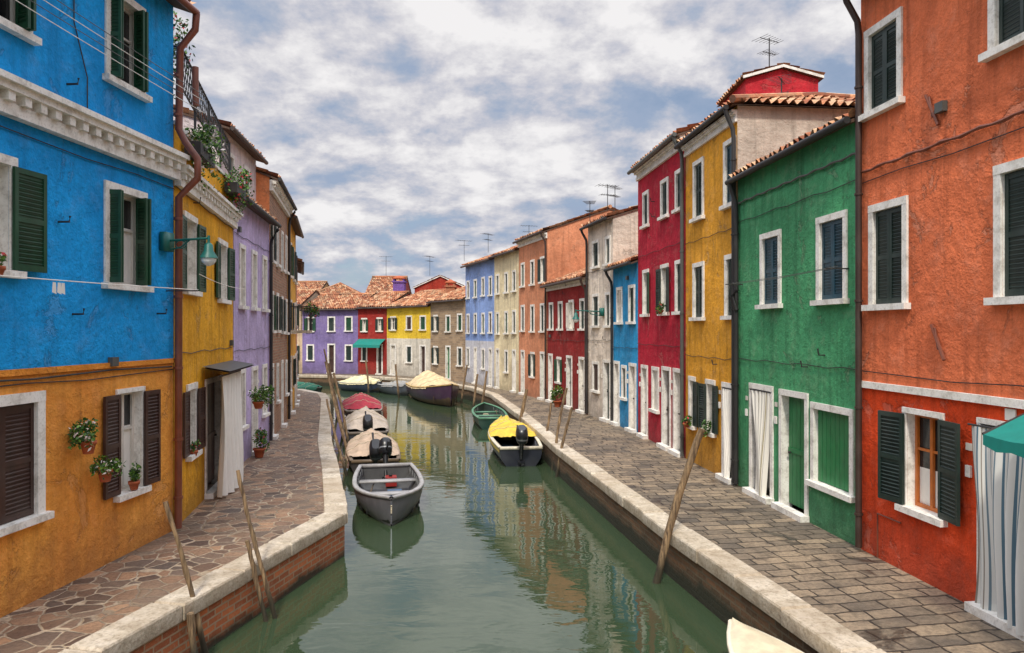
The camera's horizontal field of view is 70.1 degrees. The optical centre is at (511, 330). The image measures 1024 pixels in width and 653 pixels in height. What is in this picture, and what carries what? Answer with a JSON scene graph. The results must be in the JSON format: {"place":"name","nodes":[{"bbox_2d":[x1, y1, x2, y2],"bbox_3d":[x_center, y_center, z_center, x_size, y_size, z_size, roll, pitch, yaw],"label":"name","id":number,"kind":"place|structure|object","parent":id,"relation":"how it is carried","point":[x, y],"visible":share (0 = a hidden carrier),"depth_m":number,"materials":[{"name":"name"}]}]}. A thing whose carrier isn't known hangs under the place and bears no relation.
{"place":"outdoors","nodes":[
{"label":"outdoors","id":0,"kind":"place"},
{"bbox_2d":[0,390,323,652],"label":"pavement","id":1,"kind":"structure","parent":0,"point":[282,482],"depth_m":10.41,"materials":[{"name":"stone"}]},
{"bbox_2d":[0,0,172,617],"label":"walls","id":2,"kind":"structure","parent":1,"relation":"on","point":[86,529],"depth_m":9.15,"materials":[{"name":"paint"}]},
{"bbox_2d":[0,0,134,490],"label":"windows","id":3,"kind":"structure","parent":2,"relation":"attached to","point":[7,9],"depth_m":10.35,"materials":[{"name":"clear glass"}]},
{"bbox_2d":[67,417,98,453],"bbox_3d":[-5.258,1.294,8.943,0.336,0.463,0.371,0,0,-25],"label":"hanging flower pot","id":4,"kind":"object","parent":2,"relation":"attached to","point":[77,435],"visible":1,"depth_m":8.94,"materials":[{"name":"green plant"}]},
{"bbox_2d":[0,0,173,524],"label":"shutters and doors","id":5,"kind":"object","parent":2,"relation":"attached to","point":[29,220],"visible":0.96,"depth_m":8.59,"materials":[{"name":"wood"}]},
{"bbox_2d":[0,0,189,536],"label":"stone trim","id":6,"kind":"structure","parent":2,"relation":"attached to","point":[24,101],"depth_m":8.88,"materials":[{"name":"paint"}]},
{"bbox_2d":[90,454,126,481],"bbox_3d":[-5.186,1.758,9.357,0.326,0.359,0.434,0,0,0],"label":"hanging flower pot","id":7,"kind":"object","parent":2,"relation":"attached to","point":[106,470],"visible":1,"depth_m":9.31,"materials":[{"name":"green plant"}]},
{"bbox_2d":[173,13,200,528],"bbox_3d":[-5.020,-0.927,11.327,0.414,7.954,0.218,0,0,-6],"label":"copper downpipe","id":8,"kind":"object","parent":2,"relation":"attached to","point":[190,35],"visible":0.98,"depth_m":11.23,"materials":[{"name":"metal"}]},
{"bbox_2d":[159,232,217,265],"bbox_3d":[-4.830,-1.218,10.967,0.830,0.505,0.259,0,0,4],"label":"street lamp","id":9,"kind":"object","parent":2,"relation":"attached to","point":[208,255],"visible":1,"depth_m":10.90,"materials":[{"name":"teal metal"}]},
{"bbox_2d":[173,124,232,521],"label":"walls","id":10,"kind":"structure","parent":1,"relation":"on","point":[207,321],"depth_m":13.16,"materials":[{"name":"paint"}]},
{"bbox_2d":[173,120,229,178],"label":"roof","id":11,"kind":"structure","parent":10,"relation":"on","point":[216,166],"depth_m":14.30,"materials":[{"name":"stone"}]},
{"bbox_2d":[173,42,230,178],"bbox_3d":[-7.231,-3.908,13.643,2.971,1.516,4.343,0,0,-11],"label":"terrace railing","id":12,"kind":"object","parent":11,"relation":"on","point":[208,116],"visible":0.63,"depth_m":13.93,"materials":[{"name":"metal"}]},
{"bbox_2d":[173,11,195,98],"bbox_3d":[-5.695,-4.442,12.016,0.849,1.557,0.943,0,0,0],"label":"terrace shrub","id":13,"kind":"object","parent":12,"relation":"on","point":[178,36],"visible":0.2,"depth_m":12.00,"materials":[{"name":"green plant"}]},
{"bbox_2d":[175,185,234,484],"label":"shutters and doors","id":14,"kind":"object","parent":10,"relation":"attached to","point":[201,392],"visible":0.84,"depth_m":12.99,"materials":[{"name":"wood"}]},
{"bbox_2d":[185,120,226,191],"bbox_3d":[-5.272,-2.929,12.335,0.785,1.131,1.308,0,0,0],"label":"terrace plant","id":15,"kind":"object","parent":10,"relation":"on","point":[196,136],"visible":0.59,"depth_m":12.30,"materials":[{"name":"green plant"}]},
{"bbox_2d":[174,165,243,498],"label":"stone trim","id":16,"kind":"structure","parent":10,"relation":"attached to","point":[216,202],"depth_m":13.38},
{"bbox_2d":[184,141,245,200],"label":"terrace planters","id":17,"kind":"object","parent":10,"relation":"attached to","point":[199,148],"visible":0.71,"depth_m":12.58,"materials":[{"name":"metal"}]},
{"bbox_2d":[203,360,254,372],"bbox_3d":[-5.594,0.710,14.550,0.470,0.120,2.852,0,0,-11],"label":"door canopy","id":18,"kind":"object","parent":10,"relation":"attached to","point":[231,366],"visible":1,"depth_m":14.19,"materials":[{"name":"metal"}]},
{"bbox_2d":[221,165,254,218],"bbox_3d":[-5.877,-2.923,15.522,0.671,1.213,1.942,0,0,0],"label":"terrace plant","id":19,"kind":"object","parent":10,"relation":"on","point":[242,179],"visible":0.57,"depth_m":15.58,"materials":[{"name":"green plant"}]},
{"bbox_2d":[233,201,268,460],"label":"walls","id":20,"kind":"structure","parent":1,"relation":"on","point":[250,328],"depth_m":17.93,"materials":[{"name":"paint"}]},
{"bbox_2d":[173,112,255,200],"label":"walls","id":21,"kind":"structure","parent":20,"relation":"on","point":[241,154],"depth_m":18.37,"materials":[{"name":"paint"}]},
{"bbox_2d":[173,104,265,162],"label":"roof","id":22,"kind":"structure","parent":21,"relation":"on","point":[226,125],"depth_m":17.11,"materials":[{"name":"ceramic"}]},
{"bbox_2d":[235,226,268,421],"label":"shutters and doors","id":23,"kind":"object","parent":20,"relation":"attached to","point":[239,229],"visible":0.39,"depth_m":17.16,"materials":[{"name":"white wood"}]},
{"bbox_2d":[238,243,269,455],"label":"stone trim","id":24,"kind":"structure","parent":20,"relation":"attached to","point":[253,368],"depth_m":18.01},
{"bbox_2d":[247,384,278,408],"bbox_3d":[-5.385,1.446,15.742,0.586,0.560,0.859,0,0,0],"label":"hanging flower basket","id":25,"kind":"object","parent":20,"relation":"attached to","point":[263,393],"visible":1,"depth_m":15.70,"materials":[{"name":"green plant"}]},
{"bbox_2d":[246,196,281,440],"bbox_3d":[-6.293,0.030,18.284,0.322,6.039,4.180,0,0,-8],"label":"gutter and downpipe","id":26,"kind":"object","parent":20,"relation":"attached to","point":[265,213],"visible":0.97,"depth_m":20.17,"materials":[{"name":"metal"}]},
{"bbox_2d":[256,172,286,441],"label":"walls","id":27,"kind":"structure","parent":1,"relation":"on","point":[266,200],"depth_m":22.25,"materials":[{"name":"paint"}]},
{"bbox_2d":[271,225,285,330],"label":"shutters and doors","id":28,"kind":"object","parent":27,"relation":"attached to","point":[280,298],"visible":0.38,"depth_m":21.84,"materials":[{"name":"wood"}]},
{"bbox_2d":[270,180,293,439],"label":"stone trim","id":29,"kind":"structure","parent":27,"relation":"attached to","point":[279,195],"depth_m":23.18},
{"bbox_2d":[278,177,296,418],"bbox_3d":[-7.080,-0.613,22.800,0.323,7.326,5.032,0,0,-12],"label":"gutter and downpipe","id":30,"kind":"object","parent":27,"relation":"attached to","point":[289,287],"visible":0.94,"depth_m":25.08,"materials":[{"name":"metal"}]},
{"bbox_2d":[287,217,295,419],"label":"walls","id":31,"kind":"structure","parent":1,"relation":"on","point":[293,298],"depth_m":28.07,"materials":[{"name":"paint"}]},
{"bbox_2d":[208,386,727,652],"bbox_3d":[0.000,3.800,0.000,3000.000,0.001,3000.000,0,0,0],"label":"water","id":32,"kind":"structure","parent":0,"point":[481,548],"depth_m":11.18,"materials":[{"name":"green liquid"}]},
{"bbox_2d":[163,501,208,652],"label":"mooring pole","id":33,"kind":"object","parent":32,"relation":"in","point":[198,622],"visible":0.93,"depth_m":8.36,"materials":[{"name":"brown wood"}]},
{"bbox_2d":[129,525,344,652],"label":"quay wall","id":34,"kind":"structure","parent":32,"relation":"in","point":[227,615],"depth_m":9.55,"materials":[{"name":"brick"}]},
{"bbox_2d":[58,389,347,652],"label":"quay coping","id":35,"kind":"object","parent":34,"relation":"on","point":[136,629],"visible":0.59,"depth_m":9.16,"materials":[{"name":"stone"}]},
{"bbox_2d":[236,470,276,618],"bbox_3d":[-3.281,3.221,9.624,0.693,2.771,0.120,0,0,-9],"label":"mooring pole","id":36,"kind":"object","parent":32,"relation":"in","point":[260,565],"visible":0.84,"depth_m":9.58,"materials":[{"name":"brown wood"}]},
{"bbox_2d":[245,539,267,621],"bbox_3d":[-3.199,3.665,9.526,0.549,1.886,0.122,0,0,0],"label":"mooring pole","id":37,"kind":"object","parent":32,"relation":"in","point":[255,580],"visible":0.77,"depth_m":9.53,"materials":[{"name":"brown wood"}]},
{"bbox_2d":[338,375,381,391],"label":"covered boat","id":38,"kind":"object","parent":32,"relation":"on","point":[357,383],"visible":0.91,"depth_m":45.11,"materials":[{"name":"fabric"}]},
{"bbox_2d":[342,392,382,415],"bbox_3d":[-6.823,3.415,33.040,1.787,1.130,5.683,0,0,-14],"label":"covered boat","id":39,"kind":"object","parent":32,"relation":"on","point":[353,403],"visible":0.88,"depth_m":31.43,"materials":[{"name":"fabric"}]},
{"bbox_2d":[342,406,388,440],"bbox_3d":[-5.286,3.325,26.320,1.638,1.311,5.912,0,0,-12],"label":"covered boat","id":40,"kind":"object","parent":32,"relation":"on","point":[361,420],"visible":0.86,"depth_m":25.04,"materials":[{"name":"fabric"}]},
{"bbox_2d":[345,428,400,471],"bbox_3d":[-3.982,3.321,20.831,1.535,1.317,5.067,0,0,-13],"label":"covered boat","id":41,"kind":"object","parent":32,"relation":"on","point":[362,448],"visible":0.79,"depth_m":19.76,"materials":[{"name":"fabric"}]},
{"bbox_2d":[352,437,423,525],"bbox_3d":[-2.773,3.321,16.316,1.550,1.319,4.622,0,0,-11],"label":"motor dinghy","id":42,"kind":"object","parent":32,"relation":"on","point":[386,492],"visible":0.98,"depth_m":16.45,"materials":[{"name":"paint"}]},
{"bbox_2d":[405,370,458,406],"bbox_3d":[-4.079,3.091,39.009,2.265,1.778,6.428,0,0,-21],"label":"covered boat","id":43,"kind":"object","parent":32,"relation":"on","point":[429,386],"visible":0.96,"depth_m":37.73,"materials":[{"name":"fabric"}]},
{"bbox_2d":[472,402,507,429],"bbox_3d":[-0.984,3.591,30.290,1.399,0.778,4.650,0,0,-7],"label":"green rowing boat","id":44,"kind":"object","parent":32,"relation":"on","point":[485,415],"visible":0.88,"depth_m":30.78,"materials":[{"name":"paint"}]},
{"bbox_2d":[488,415,542,466],"bbox_3d":[-0.001,3.300,22.959,1.509,1.360,6.112,0,0,-5],"label":"yellow motorboat","id":45,"kind":"object","parent":32,"relation":"on","point":[513,442],"visible":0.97,"depth_m":20.46,"materials":[{"name":"fabric"}]},
{"bbox_2d":[297,377,818,652],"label":"quay wall","id":46,"kind":"structure","parent":32,"relation":"in","point":[720,599],"depth_m":11.11,"materials":[{"name":"brick"}]},
{"bbox_2d":[298,375,886,652],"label":"quay coping","id":47,"kind":"object","parent":46,"relation":"on","point":[817,630],"visible":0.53,"depth_m":9.73,"materials":[{"name":"stone"}]},
{"bbox_2d":[652,428,704,583],"bbox_3d":[2.405,3.041,11.015,0.992,3.156,0.172,0,0,0],"label":"mooring pole","id":48,"kind":"object","parent":32,"relation":"in","point":[675,508],"visible":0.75,"depth_m":10.98,"materials":[{"name":"brown wood"}]},
{"bbox_2d":[727,617,803,652],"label":"cream boat","id":49,"kind":"object","parent":32,"relation":"on","point":[742,638],"visible":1,"depth_m":7.58,"materials":[{"name":"paint"}]},
{"bbox_2d":[173,0,860,293],"label":"sky","id":50,"kind":"structure","parent":0,"point":[402,132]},
{"bbox_2d":[299,373,1023,652],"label":"pavement","id":51,"kind":"structure","parent":0,"point":[878,603],"depth_m":10.18,"materials":[{"name":"stone"}]},
{"bbox_2d":[302,310,357,373],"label":"walls","id":52,"kind":"structure","parent":51,"relation":"on","point":[320,338],"depth_m":52.14,"materials":[{"name":"paint"}]},
{"bbox_2d":[304,318,350,371],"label":"shutters and doors","id":53,"kind":"object","parent":52,"relation":"attached to","point":[331,328],"visible":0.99,"depth_m":52.24,"materials":[{"name":"wood"}]},
{"bbox_2d":[305,316,352,373],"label":"stone trim","id":54,"kind":"structure","parent":52,"relation":"attached to","point":[351,345],"depth_m":52.06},
{"bbox_2d":[302,293,375,309],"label":"roof","id":55,"kind":"structure","parent":52,"relation":"on","point":[337,300],"depth_m":53.70,"materials":[{"name":"tile"}]},
{"bbox_2d":[358,294,409,374],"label":"walls","id":56,"kind":"structure","parent":51,"relation":"on","point":[370,315],"depth_m":51.26,"materials":[{"name":"paint"}]},
{"bbox_2d":[356,291,411,307],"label":"roof","id":57,"kind":"structure","parent":56,"relation":"on","point":[381,298],"depth_m":52.59,"materials":[{"name":"tile"}]},
{"bbox_2d":[387,306,430,376],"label":"walls","id":58,"kind":"structure","parent":51,"relation":"on","point":[401,338],"depth_m":49.13,"materials":[{"name":"paint"}]},
{"bbox_2d":[388,317,424,373],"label":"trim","id":59,"kind":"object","parent":58,"relation":"attached to","point":[409,348],"visible":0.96,"depth_m":49.06,"materials":[{"name":"stone"}]},
{"bbox_2d":[384,288,457,306],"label":"roof","id":60,"kind":"structure","parent":58,"relation":"on","point":[421,297],"depth_m":50.36,"materials":[{"name":"tile"}]},
{"bbox_2d":[431,300,465,381],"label":"walls","id":61,"kind":"structure","parent":51,"relation":"on","point":[441,339],"depth_m":45.46,"materials":[{"name":"paint"}]},
{"bbox_2d":[432,313,462,379],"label":"stone trim","id":62,"kind":"structure","parent":61,"relation":"attached to","point":[446,346],"depth_m":45.50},
{"bbox_2d":[466,259,493,386],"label":"walls","id":63,"kind":"structure","parent":51,"relation":"on","point":[478,305],"depth_m":41.61,"materials":[{"name":"paint"}]},
{"bbox_2d":[465,276,492,386],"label":"stone trim","id":64,"kind":"structure","parent":63,"relation":"attached to","point":[488,332],"depth_m":41.18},
{"bbox_2d":[494,250,518,392],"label":"walls","id":65,"kind":"structure","parent":51,"relation":"on","point":[509,301],"depth_m":37.42,"materials":[{"name":"paint"}]},
{"bbox_2d":[493,270,515,392],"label":"stone trim","id":66,"kind":"structure","parent":65,"relation":"attached to","point":[505,351],"depth_m":37.69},
{"bbox_2d":[547,285,584,410],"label":"walls","id":67,"kind":"structure","parent":51,"relation":"on","point":[562,349],"depth_m":29.34,"materials":[{"name":"paint"}]},
{"bbox_2d":[545,278,584,413],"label":"stone trim","id":68,"kind":"structure","parent":67,"relation":"attached to","point":[563,286],"depth_m":29.24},
{"bbox_2d":[548,284,583,408],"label":"shutters and doors","id":69,"kind":"object","parent":67,"relation":"attached to","point":[567,326],"visible":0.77,"depth_m":29.07,"materials":[{"name":"white wood"}]},
{"bbox_2d":[519,210,613,398],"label":"walls","id":70,"kind":"structure","parent":51,"relation":"on","point":[565,249],"depth_m":32.88,"materials":[{"name":"paint"}]},
{"bbox_2d":[512,230,546,399],"bbox_3d":[0.779,-0.663,33.913,0.323,7.426,4.116,0,0,-17],"label":"gutter and downpipe","id":71,"kind":"object","parent":70,"relation":"attached to","point":[529,236],"visible":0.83,"depth_m":32.04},
{"bbox_2d":[516,232,546,399],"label":"stone trim","id":72,"kind":"structure","parent":70,"relation":"attached to","point":[530,240],"depth_m":33.71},
{"bbox_2d":[515,204,618,239],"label":"roof","id":73,"kind":"structure","parent":70,"relation":"on","point":[580,217],"depth_m":32.64,"materials":[{"name":"ceramic"}]},
{"bbox_2d":[588,210,637,418],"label":"walls","id":74,"kind":"structure","parent":51,"relation":"on","point":[622,230],"depth_m":25.30,"materials":[{"name":"paint"}]},
{"bbox_2d":[579,216,606,413],"bbox_3d":[2.906,-0.367,25.521,0.323,6.835,2.606,0,0,-13],"label":"gutter and downpipe","id":75,"kind":"object","parent":74,"relation":"attached to","point":[581,229],"visible":1,"depth_m":26.70,"materials":[{"name":"metal"}]},
{"bbox_2d":[590,235,610,422],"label":"stone trim","id":76,"kind":"structure","parent":74,"relation":"attached to","point":[603,419],"depth_m":25.11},
{"bbox_2d":[591,239,609,417],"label":"shutters and doors","id":77,"kind":"object","parent":74,"relation":"attached to","point":[596,316],"visible":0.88,"depth_m":25.86,"materials":[{"name":"wood"}]},
{"bbox_2d":[613,262,637,431],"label":"walls","id":78,"kind":"structure","parent":51,"relation":"on","point":[625,335],"depth_m":22.93,"materials":[{"name":"paint"}]},
{"bbox_2d":[603,261,630,420],"bbox_3d":[3.398,0.487,23.062,0.322,5.126,2.514,0,0,-9],"label":"gutter and downpipe","id":79,"kind":"object","parent":78,"relation":"attached to","point":[611,329],"visible":0.95,"depth_m":24.20,"materials":[{"name":"metal"}]},
{"bbox_2d":[609,284,636,432],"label":"stone trim","id":80,"kind":"structure","parent":78,"relation":"attached to","point":[627,429],"depth_m":23.12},
{"bbox_2d":[638,151,685,457],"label":"walls","id":81,"kind":"structure","parent":51,"relation":"on","point":[655,236],"depth_m":19.65,"materials":[{"name":"paint"}]},
{"bbox_2d":[627,132,683,455],"bbox_3d":[3.812,-0.870,19.747,0.322,7.839,4.253,0,0,-6],"label":"gutter and downpipe","id":82,"kind":"object","parent":81,"relation":"attached to","point":[672,136],"visible":0.98,"depth_m":17.69,"materials":[{"name":"metal"}]},
{"bbox_2d":[633,134,684,457],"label":"stone trim","id":83,"kind":"structure","parent":81,"relation":"attached to","point":[663,155],"depth_m":19.47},
{"bbox_2d":[637,174,684,448],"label":"shutters and doors","id":84,"kind":"object","parent":81,"relation":"attached to","point":[658,286],"visible":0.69,"depth_m":19.32,"materials":[{"name":"white wood"}]},
{"bbox_2d":[630,121,702,172],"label":"roof","id":85,"kind":"structure","parent":81,"relation":"on","point":[684,130],"depth_m":17.72,"materials":[{"name":"ceramic"}]},
{"bbox_2d":[686,105,847,484],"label":"walls","id":86,"kind":"structure","parent":51,"relation":"on","point":[761,131],"depth_m":15.71,"materials":[{"name":"paint"}]},
{"bbox_2d":[674,104,736,482],"bbox_3d":[4.202,-0.729,16.111,0.282,7.558,3.124,0,0,-6],"label":"gutter and downpipe","id":87,"kind":"object","parent":86,"relation":"attached to","point":[713,117],"visible":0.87,"depth_m":14.59,"materials":[{"name":"metal"}]},
{"bbox_2d":[685,145,730,434],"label":"shutters and doors","id":88,"kind":"object","parent":86,"relation":"attached to","point":[699,403],"visible":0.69,"depth_m":16.39,"materials":[{"name":"grey wood"}]},
{"bbox_2d":[723,388,730,477],"bbox_3d":[4.409,2.140,15.031,0.186,1.860,0.497,0,0,0],"label":"door curtain","id":89,"kind":"object","parent":88,"relation":"hanging from","point":[727,424],"depth_m":14.93,"materials":[{"name":"white fabric"}]},
{"bbox_2d":[681,109,736,484],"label":"stone trim","id":90,"kind":"structure","parent":86,"relation":"attached to","point":[711,131],"depth_m":16.17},
{"bbox_2d":[676,92,854,143],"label":"roof","id":91,"kind":"structure","parent":86,"relation":"on","point":[821,100],"depth_m":14.91,"materials":[{"name":"ceramic"}]},
{"bbox_2d":[721,79,817,105],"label":"walls","id":92,"kind":"structure","parent":91,"relation":"on","point":[754,86],"depth_m":18.60,"materials":[{"name":"paint"}]},
{"bbox_2d":[716,62,825,106],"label":"roof","id":93,"kind":"structure","parent":92,"relation":"on","point":[786,69],"depth_m":18.60,"materials":[{"name":"paint"}]},
{"bbox_2d":[738,122,854,545],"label":"walls","id":94,"kind":"structure","parent":51,"relation":"on","point":[797,328],"depth_m":12.10,"materials":[{"name":"paint"}]},
{"bbox_2d":[725,116,850,483],"bbox_3d":[4.587,0.009,12.461,0.252,6.081,4.293,0,0,-6],"label":"gutter and downpipe","id":95,"kind":"object","parent":94,"relation":"attached to","point":[843,121],"visible":1,"depth_m":14.45,"materials":[{"name":"metal"}]},
{"bbox_2d":[729,108,854,180],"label":"roof","id":96,"kind":"structure","parent":94,"relation":"on","point":[851,113],"depth_m":11.79,"materials":[{"name":"ceramic"}]},
{"bbox_2d":[740,180,854,509],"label":"shutters and doors","id":97,"kind":"object","parent":94,"relation":"attached to","point":[833,449],"visible":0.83,"depth_m":11.41,"materials":[{"name":"green wood"}]},
{"bbox_2d":[751,390,769,496],"bbox_3d":[4.572,2.100,13.508,0.175,1.940,0.817,0,0,0],"label":"door curtain","id":98,"kind":"object","parent":97,"relation":"hanging from","point":[761,406],"depth_m":13.32,"materials":[{"name":"fabric"}]},
{"bbox_2d":[742,209,854,522],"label":"stone trim","id":99,"kind":"structure","parent":94,"relation":"attached to","point":[790,512],"depth_m":11.79,"materials":[{"name":"stone"}]},
{"bbox_2d":[861,0,1023,601],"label":"walls","id":100,"kind":"structure","parent":51,"relation":"on","point":[950,229],"depth_m":8.67,"materials":[{"name":"paint"}]},
{"bbox_2d":[843,0,862,547],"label":"gutter and downpipe","id":101,"kind":"object","parent":100,"relation":"attached to","point":[858,194],"visible":1,"depth_m":10.23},
{"bbox_2d":[858,0,1023,641],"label":"stone trim","id":102,"kind":"structure","parent":100,"relation":"attached to","point":[994,50],"depth_m":8.89,"materials":[{"name":"stone"}]},
{"bbox_2d":[861,109,1023,172],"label":"cable","id":103,"kind":"object","parent":100,"relation":"attached to","point":[979,127],"visible":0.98,"depth_m":8.50,"materials":[{"name":"rubber"}]},
{"bbox_2d":[862,0,1023,526],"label":"shutters and doors","id":104,"kind":"object","parent":100,"relation":"attached to","point":[891,424],"visible":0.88,"depth_m":9.30,"materials":[{"name":"green wood"}]},
{"bbox_2d":[971,425,1023,635],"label":"door curtain","id":105,"kind":"object","parent":104,"relation":"hanging from","point":[999,482],"depth_m":7.61,"materials":[{"name":"fabric"}]},
{"bbox_2d":[888,295,1023,512],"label":"windows","id":106,"kind":"structure","parent":100,"relation":"attached to","point":[926,462],"depth_m":9.16,"materials":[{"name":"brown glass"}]},
{"bbox_2d":[982,413,1023,457],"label":"teal awning","id":107,"kind":"object","parent":100,"relation":"attached to","point":[1007,436],"visible":1,"depth_m":6.80,"materials":[{"name":"fabric"}]},
{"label":"curtain rail","id":108,"kind":"object","parent":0,"visible":0},
{"bbox_2d":[217,371,243,497],"bbox_3d":[-5.395,1.955,14.150,0.202,2.230,1.950,0,0,-8],"label":"door curtain","id":109,"kind":"object","parent":108,"relation":"hanging from","point":[231,457],"depth_m":13.88,"materials":[{"name":"white fabric"}]},
{"label":"ground","id":110,"kind":"structure","parent":0,"visible":0},
{"bbox_2d":[406,280,410,292],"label":"walls","id":111,"kind":"structure","parent":110,"relation":"on","point":[407,287],"depth_m":64.30,"materials":[{"name":"paint"}]},
{"bbox_2d":[365,276,411,293],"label":"roof","id":112,"kind":"structure","parent":111,"relation":"on","point":[377,284],"depth_m":62.59,"materials":[{"name":"tile"}]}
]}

